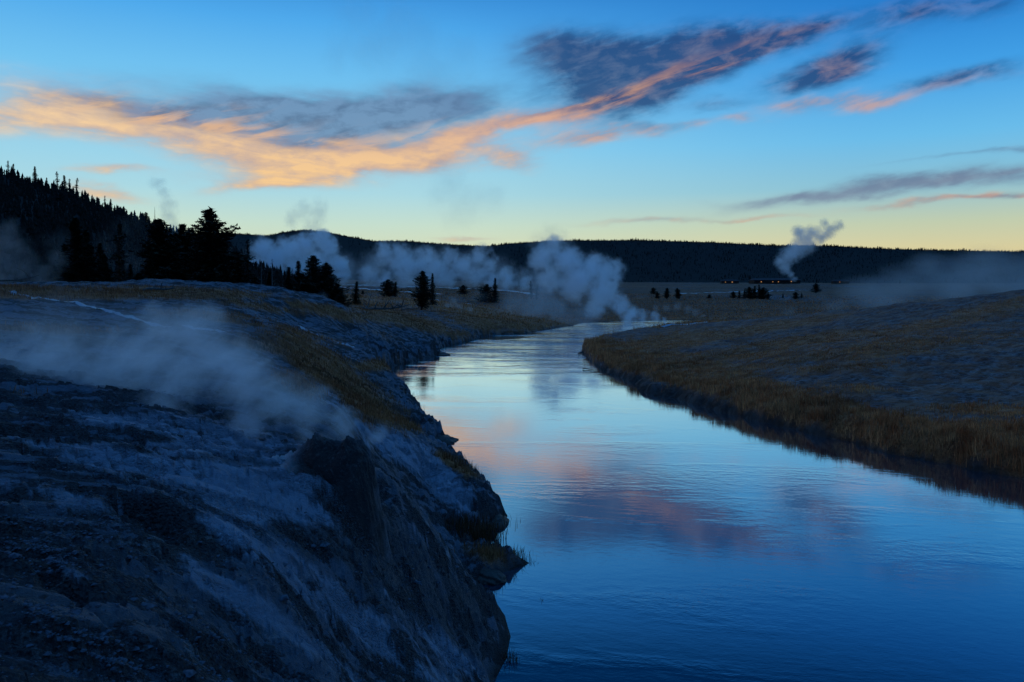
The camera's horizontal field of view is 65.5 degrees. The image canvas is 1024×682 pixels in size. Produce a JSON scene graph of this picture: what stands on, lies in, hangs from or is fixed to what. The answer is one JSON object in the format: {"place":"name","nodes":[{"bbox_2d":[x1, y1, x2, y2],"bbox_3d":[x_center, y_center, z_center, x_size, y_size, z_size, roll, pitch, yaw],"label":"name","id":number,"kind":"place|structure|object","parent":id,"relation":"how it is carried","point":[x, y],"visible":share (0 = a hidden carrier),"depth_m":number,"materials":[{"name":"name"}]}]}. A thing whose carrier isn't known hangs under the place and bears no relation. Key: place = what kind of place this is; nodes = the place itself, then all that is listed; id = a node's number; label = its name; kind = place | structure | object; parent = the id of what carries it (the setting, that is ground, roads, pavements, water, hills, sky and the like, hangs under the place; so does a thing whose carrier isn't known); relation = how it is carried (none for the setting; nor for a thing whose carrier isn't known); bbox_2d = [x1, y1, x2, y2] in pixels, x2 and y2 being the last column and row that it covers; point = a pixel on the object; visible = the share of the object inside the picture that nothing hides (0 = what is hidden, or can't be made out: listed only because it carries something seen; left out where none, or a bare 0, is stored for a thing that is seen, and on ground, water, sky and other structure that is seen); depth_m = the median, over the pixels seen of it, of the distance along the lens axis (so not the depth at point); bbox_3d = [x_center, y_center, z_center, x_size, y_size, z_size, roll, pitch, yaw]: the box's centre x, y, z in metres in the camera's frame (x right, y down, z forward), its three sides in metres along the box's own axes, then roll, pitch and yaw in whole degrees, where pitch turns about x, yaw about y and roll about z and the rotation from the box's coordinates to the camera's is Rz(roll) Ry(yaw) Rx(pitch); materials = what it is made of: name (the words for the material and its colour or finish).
{"place":"outdoors","nodes":[
{"label":"outdoors","id":0,"kind":"place"},
{"bbox_2d":[0,175,168,282],"bbox_3d":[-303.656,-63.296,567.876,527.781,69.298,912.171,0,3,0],"label":"hill","id":1,"kind":"structure","parent":0,"point":[7,258],"depth_m":275.69,"materials":[{"name":"green plant"}]},
{"bbox_2d":[31,166,37,181],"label":"spruce tree","id":2,"kind":"object","parent":1,"relation":"on","point":[34,173],"visible":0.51,"depth_m":425.00,"materials":[{"name":"green plant"}]},
{"bbox_2d":[55,172,60,187],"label":"fir tree","id":3,"kind":"object","parent":1,"relation":"on","point":[57,181],"visible":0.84,"depth_m":441.02,"materials":[{"name":"green plant"}]},
{"bbox_2d":[63,175,66,189],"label":"spruce tree","id":4,"kind":"object","parent":1,"relation":"on","point":[64,183],"visible":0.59,"depth_m":447.06,"materials":[{"name":"green plant"}]},
{"bbox_2d":[0,166,319,289],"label":"forest","id":5,"kind":"object","parent":1,"relation":"on","point":[45,226],"visible":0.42,"depth_m":286.14,"materials":[{"name":"green plant"}]},
{"bbox_2d":[10,290,224,332],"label":"stream","id":6,"kind":"structure","parent":0,"point":[133,317],"depth_m":26.43,"materials":[{"name":"blue"}]},
{"bbox_2d":[0,282,535,561],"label":"dry grass","id":7,"kind":"structure","parent":0,"point":[291,380],"depth_m":31.01,"materials":[{"name":"brown plant"}]},
{"bbox_2d":[300,326,354,347],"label":"stream","id":8,"kind":"structure","parent":0,"point":[301,327],"depth_m":47.66,"materials":[{"name":"blue liquid"}]},
{"bbox_2d":[201,231,483,279],"bbox_3d":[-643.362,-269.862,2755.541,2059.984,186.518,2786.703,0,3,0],"label":"hill","id":9,"kind":"structure","parent":0,"point":[344,270],"depth_m":2095.50,"materials":[{"name":"soil"}]},
{"bbox_2d":[231,229,488,275],"bbox_3d":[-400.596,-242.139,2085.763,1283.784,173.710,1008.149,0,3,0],"label":"forest","id":10,"kind":"object","parent":9,"relation":"on","point":[387,241],"visible":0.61,"depth_m":2353.45,"materials":[{"name":"green plant"}]},
{"bbox_2d":[339,286,447,293],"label":"stream","id":11,"kind":"structure","parent":0,"point":[381,290],"depth_m":344.48,"materials":[{"name":"blue liquid"}]},
{"bbox_2d":[341,284,539,294],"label":"stream","id":12,"kind":"structure","parent":0,"point":[453,288],"depth_m":474.59,"materials":[{"name":"blue liquid"}]},
{"bbox_2d":[0,278,1023,681],"bbox_3d":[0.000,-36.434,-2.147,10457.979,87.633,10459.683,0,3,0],"label":"ground","id":13,"kind":"structure","parent":0,"point":[264,494],"depth_m":12.02,"materials":[{"name":"grey plant"}]},
{"bbox_2d":[0,268,38,280],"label":"fallen tree","id":14,"kind":"object","parent":13,"relation":"on","point":[16,279],"visible":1,"depth_m":33.95,"materials":[{"name":"grey wood"}]},
{"bbox_2d":[49,243,68,280],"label":"spruce tree","id":15,"kind":"object","parent":13,"relation":"on","point":[63,274],"visible":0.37,"depth_m":97.47,"materials":[{"name":"green plant"}]},
{"bbox_2d":[52,217,99,281],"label":"spruce tree","id":16,"kind":"object","parent":13,"relation":"on","point":[74,261],"visible":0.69,"depth_m":89.30,"materials":[{"name":"green plant"}]},
{"bbox_2d":[80,230,110,281],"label":"spruce tree","id":17,"kind":"object","parent":13,"relation":"on","point":[95,275],"visible":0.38,"depth_m":93.39,"materials":[{"name":"green plant"}]},
{"bbox_2d":[94,243,107,280],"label":"spruce tree","id":18,"kind":"object","parent":13,"relation":"on","point":[99,249],"visible":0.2,"depth_m":99.28,"materials":[{"name":"green plant"}]},
{"bbox_2d":[97,254,114,281],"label":"spruce tree","id":19,"kind":"object","parent":13,"relation":"on","point":[105,271],"visible":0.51,"depth_m":89.48,"materials":[{"name":"green plant"}]},
{"bbox_2d":[106,223,129,281],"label":"fir tree","id":20,"kind":"object","parent":13,"relation":"on","point":[119,263],"visible":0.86,"depth_m":149.12,"materials":[{"name":"green plant"}]},
{"bbox_2d":[126,264,133,280],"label":"spruce tree","id":21,"kind":"object","parent":13,"relation":"on","point":[130,271],"visible":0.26,"depth_m":91.63,"materials":[{"name":"green plant"}]},
{"bbox_2d":[123,273,149,279],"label":"juniper tree","id":22,"kind":"object","parent":13,"relation":"on","point":[139,276],"visible":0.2,"depth_m":88.42,"materials":[{"name":"green plant"}]},
{"bbox_2d":[126,218,191,279],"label":"pine tree","id":23,"kind":"object","parent":13,"relation":"on","point":[157,254],"visible":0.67,"depth_m":98.51,"materials":[{"name":"green plant"}]},
{"bbox_2d":[143,283,174,290],"bbox_3d":[-19.460,-2.972,43.923,1.717,0.648,0.510,-1,4,-17],"label":"fallen tree","id":24,"kind":"object","parent":13,"relation":"on","point":[155,288],"visible":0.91,"depth_m":43.87,"materials":[{"name":"brown wood"}]},
{"bbox_2d":[168,223,197,279],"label":"pine tree","id":25,"kind":"object","parent":13,"relation":"on","point":[183,240],"visible":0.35,"depth_m":103.31,"materials":[{"name":"green plant"}]},
{"bbox_2d":[170,206,255,281],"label":"pine tree","id":26,"kind":"object","parent":13,"relation":"on","point":[212,250],"visible":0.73,"depth_m":96.49,"materials":[{"name":"green plant"}]},
{"bbox_2d":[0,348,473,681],"bbox_3d":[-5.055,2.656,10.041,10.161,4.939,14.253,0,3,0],"label":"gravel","id":27,"kind":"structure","parent":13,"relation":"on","point":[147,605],"depth_m":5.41,"materials":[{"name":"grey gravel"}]},
{"bbox_2d":[225,251,256,282],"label":"pine tree","id":28,"kind":"object","parent":13,"relation":"on","point":[239,270],"visible":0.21,"depth_m":105.22,"materials":[{"name":"green plant"}]},
{"bbox_2d":[240,239,256,282],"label":"fir tree","id":29,"kind":"object","parent":13,"relation":"on","point":[248,264],"visible":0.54,"depth_m":101.65,"materials":[{"name":"green plant"}]},
{"bbox_2d":[258,261,262,284],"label":"dead tree","id":30,"kind":"object","parent":13,"relation":"on","point":[261,273],"visible":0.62,"depth_m":95.62,"materials":[{"name":"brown wood"}]},
{"bbox_2d":[283,267,294,290],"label":"spruce tree","id":31,"kind":"object","parent":13,"relation":"on","point":[288,284],"visible":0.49,"depth_m":105.56,"materials":[{"name":"green plant"}]},
{"bbox_2d":[292,261,303,290],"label":"spruce tree","id":32,"kind":"object","parent":13,"relation":"on","point":[296,273],"visible":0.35,"depth_m":107.35,"materials":[{"name":"green plant"}]},
{"bbox_2d":[291,255,331,293],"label":"pine tree","id":33,"kind":"object","parent":13,"relation":"on","point":[313,268],"visible":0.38,"depth_m":107.34,"materials":[{"name":"green plant"}]},
{"bbox_2d":[309,262,342,299],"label":"pine tree","id":34,"kind":"object","parent":13,"relation":"on","point":[325,281],"visible":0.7,"depth_m":105.18,"materials":[{"name":"green plant"}]},
{"bbox_2d":[272,432,393,565],"bbox_3d":[-2.324,2.063,10.149,1.680,1.838,1.080,0,3,0],"label":"rock","id":35,"kind":"object","parent":13,"relation":"on","point":[345,468],"visible":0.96,"depth_m":9.83,"materials":[{"name":"grey stone"}]},
{"bbox_2d":[325,283,351,306],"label":"juniper tree","id":36,"kind":"object","parent":13,"relation":"on","point":[335,291],"visible":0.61,"depth_m":103.52,"materials":[{"name":"green plant"}]},
{"bbox_2d":[335,292,351,306],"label":"juniper tree","id":37,"kind":"object","parent":13,"relation":"on","point":[341,296],"visible":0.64,"depth_m":94.78,"materials":[{"name":"green plant"}]},
{"bbox_2d":[350,281,362,303],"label":"spruce tree","id":38,"kind":"object","parent":13,"relation":"on","point":[356,299],"visible":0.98,"depth_m":124.75,"materials":[{"name":"green plant"}]},
{"bbox_2d":[361,291,409,309],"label":"fallen tree","id":39,"kind":"object","parent":13,"relation":"on","point":[392,307],"visible":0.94,"depth_m":91.39,"materials":[{"name":"brown wood"}]},
{"bbox_2d":[377,279,401,296],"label":"juniper tree","id":40,"kind":"object","parent":13,"relation":"on","point":[388,288],"visible":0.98,"depth_m":218.85,"materials":[{"name":"green plant"}]},
{"bbox_2d":[407,270,435,309],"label":"pine tree","id":41,"kind":"object","parent":13,"relation":"on","point":[422,295],"visible":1,"depth_m":127.32,"materials":[{"name":"green plant"}]},
{"bbox_2d":[428,273,436,304],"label":"spruce tree","id":42,"kind":"object","parent":13,"relation":"on","point":[432,287],"visible":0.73,"depth_m":139.62,"materials":[{"name":"green plant"}]},
{"bbox_2d":[435,434,458,443],"bbox_3d":[-2.992,3.998,32.565,1.719,0.306,1.703,3,4,40],"label":"rock","id":43,"kind":"object","parent":13,"relation":"on","point":[447,439],"visible":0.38,"depth_m":32.21,"materials":[{"name":"grey stone"}]},
{"bbox_2d":[457,285,469,294],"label":"juniper tree","id":44,"kind":"object","parent":13,"relation":"on","point":[462,288],"visible":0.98,"depth_m":299.00,"materials":[{"name":"green plant"}]},
{"bbox_2d":[442,509,520,538],"bbox_3d":[-1.250,4.241,18.883,2.936,0.391,2.144,0,3,0],"label":"sedge tuft","id":45,"kind":"object","parent":13,"relation":"on","point":[479,522],"visible":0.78,"depth_m":18.70,"materials":[{"name":"plant"}]},
{"bbox_2d":[472,284,499,301],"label":"juniper tree","id":46,"kind":"object","parent":13,"relation":"on","point":[484,293],"visible":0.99,"depth_m":226.90,"materials":[{"name":"green plant"}]},
{"bbox_2d":[490,278,501,302],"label":"spruce tree","id":47,"kind":"object","parent":13,"relation":"on","point":[496,299],"visible":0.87,"depth_m":229.22,"materials":[{"name":"green plant"}]},
{"bbox_2d":[490,513,508,529],"bbox_3d":[-0.421,4.701,20.855,0.682,0.255,1.251,0,3,3],"label":"rock","id":48,"kind":"object","parent":13,"relation":"on","point":[499,516],"visible":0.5,"depth_m":20.66,"materials":[{"name":"grey stone"}]},
{"bbox_2d":[509,267,516,286],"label":"spruce tree","id":49,"kind":"object","parent":13,"relation":"on","point":[513,275],"visible":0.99,"depth_m":598.00,"materials":[{"name":"green plant"}]},
{"bbox_2d":[515,268,524,286],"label":"spruce tree","id":50,"kind":"object","parent":13,"relation":"on","point":[519,280],"visible":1,"depth_m":598.18,"materials":[{"name":"green plant"}]},
{"bbox_2d":[521,270,529,286],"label":"pine tree","id":51,"kind":"object","parent":13,"relation":"on","point":[524,277],"visible":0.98,"depth_m":597.47,"materials":[{"name":"green plant"}]},
{"bbox_2d":[528,282,534,298],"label":"fir tree","id":52,"kind":"object","parent":13,"relation":"on","point":[531,293],"visible":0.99,"depth_m":259.43,"materials":[{"name":"green plant"}]},
{"bbox_2d":[533,283,539,299],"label":"fir tree","id":53,"kind":"object","parent":13,"relation":"on","point":[537,294],"visible":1,"depth_m":261.39,"materials":[{"name":"green plant"}]},
{"bbox_2d":[649,287,657,293],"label":"juniper tree","id":54,"kind":"object","parent":13,"relation":"on","point":[653,290],"visible":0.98,"depth_m":418.63,"materials":[{"name":"green plant"}]},
{"bbox_2d":[662,288,671,298],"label":"pine tree","id":55,"kind":"object","parent":13,"relation":"on","point":[666,295],"visible":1,"depth_m":329.22,"materials":[{"name":"green plant"}]},
{"bbox_2d":[674,288,681,298],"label":"pine tree","id":56,"kind":"object","parent":13,"relation":"on","point":[677,294],"visible":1,"depth_m":331.00,"materials":[{"name":"green plant"}]},
{"bbox_2d":[720,279,738,283],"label":"lodge","id":57,"kind":"structure","parent":13,"relation":"on","point":[729,281],"depth_m":1042.97,"materials":[{"name":"brown wood"}]},
{"bbox_2d":[728,291,738,298],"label":"juniper tree","id":58,"kind":"object","parent":13,"relation":"on","point":[733,295],"visible":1,"depth_m":344.23,"materials":[{"name":"green plant"}]},
{"bbox_2d":[740,287,758,298],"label":"juniper tree","id":59,"kind":"object","parent":13,"relation":"on","point":[749,294],"visible":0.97,"depth_m":343.93,"materials":[{"name":"green plant"}]},
{"bbox_2d":[756,287,771,298],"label":"juniper tree","id":60,"kind":"object","parent":13,"relation":"on","point":[762,291],"visible":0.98,"depth_m":343.75,"materials":[{"name":"green plant"}]},
{"bbox_2d":[748,278,800,283],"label":"lodge","id":61,"kind":"structure","parent":13,"relation":"on","point":[774,281],"depth_m":1037.46,"materials":[{"name":"brown wood"}]},
{"bbox_2d":[791,292,799,298],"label":"juniper tree","id":62,"kind":"object","parent":13,"relation":"on","point":[795,295],"visible":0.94,"depth_m":344.03,"materials":[{"name":"green plant"}]},
{"bbox_2d":[810,283,822,292],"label":"juniper tree","id":63,"kind":"object","parent":13,"relation":"on","point":[815,285],"visible":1,"depth_m":448.75,"materials":[{"name":"green plant"}]},
{"bbox_2d":[831,280,848,283],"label":"lodge","id":64,"kind":"structure","parent":13,"relation":"on","point":[839,281],"depth_m":1043.38,"materials":[{"name":"brown wood"}]},
{"bbox_2d":[0,0,1023,251],"label":"sky","id":65,"kind":"structure","parent":0,"point":[891,124],"materials":[{"name":"blue"}]},
{"bbox_2d":[344,287,958,328],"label":"meadow grass","id":66,"kind":"structure","parent":0,"point":[540,314],"depth_m":228.34,"materials":[{"name":"brown plant"}]},
{"bbox_2d":[662,322,702,326],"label":"stream","id":67,"kind":"structure","parent":0,"point":[677,324],"depth_m":127.06,"materials":[{"name":"blue liquid"}]},
{"bbox_2d":[391,320,1023,681],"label":"river","id":68,"kind":"structure","parent":0,"point":[665,539],"depth_m":19.66,"materials":[{"name":"liquid"}]},
{"bbox_2d":[470,521,506,540],"bbox_3d":[-0.731,4.658,19.523,1.355,0.482,1.108,2,4,25],"label":"sedge tuft","id":69,"kind":"object","parent":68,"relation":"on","point":[494,537],"visible":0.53,"depth_m":19.52,"materials":[{"name":"plant"}]},
{"bbox_2d":[478,568,506,584],"bbox_3d":[-0.500,4.937,16.831,0.698,0.245,0.934,-2,4,-28],"label":"rock","id":70,"kind":"object","parent":68,"relation":"on","point":[487,576],"visible":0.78,"depth_m":16.56,"materials":[{"name":"grey stone"}]},
{"bbox_2d":[504,648,514,660],"bbox_3d":[-0.079,5.133,13.029,0.256,0.298,0.329,3,4,40],"label":"sedge tuft","id":71,"kind":"object","parent":68,"relation":"on","point":[509,657],"visible":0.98,"depth_m":13.08,"materials":[{"name":"green plant"}]},
{"bbox_2d":[487,542,532,561],"bbox_3d":[-0.530,4.837,18.061,2.634,0.298,1.212,0,3,0],"label":"sedge tuft","id":72,"kind":"object","parent":68,"relation":"on","point":[522,553],"visible":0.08,"depth_m":18.19,"materials":[{"name":"green plant"}]},
{"bbox_2d":[448,240,1023,282],"bbox_3d":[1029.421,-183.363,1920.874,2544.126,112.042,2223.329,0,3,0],"label":"ridge","id":73,"kind":"structure","parent":0,"point":[690,266],"depth_m":1488.63,"materials":[{"name":"plant"}]},
{"bbox_2d":[448,238,1023,282],"bbox_3d":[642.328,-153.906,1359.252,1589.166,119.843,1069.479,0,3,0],"label":"forest","id":74,"kind":"object","parent":73,"relation":"on","point":[797,245],"visible":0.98,"depth_m":1550.12,"materials":[{"name":"green plant"}]},
{"bbox_2d":[680,290,799,293],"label":"stream","id":75,"kind":"structure","parent":0,"point":[737,291],"depth_m":463.13,"materials":[{"name":"grey"}]},
{"bbox_2d":[582,289,1023,475],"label":"dry grass","id":76,"kind":"structure","parent":0,"point":[947,427],"depth_m":39.74,"materials":[{"name":"brown plant"}]}
]}

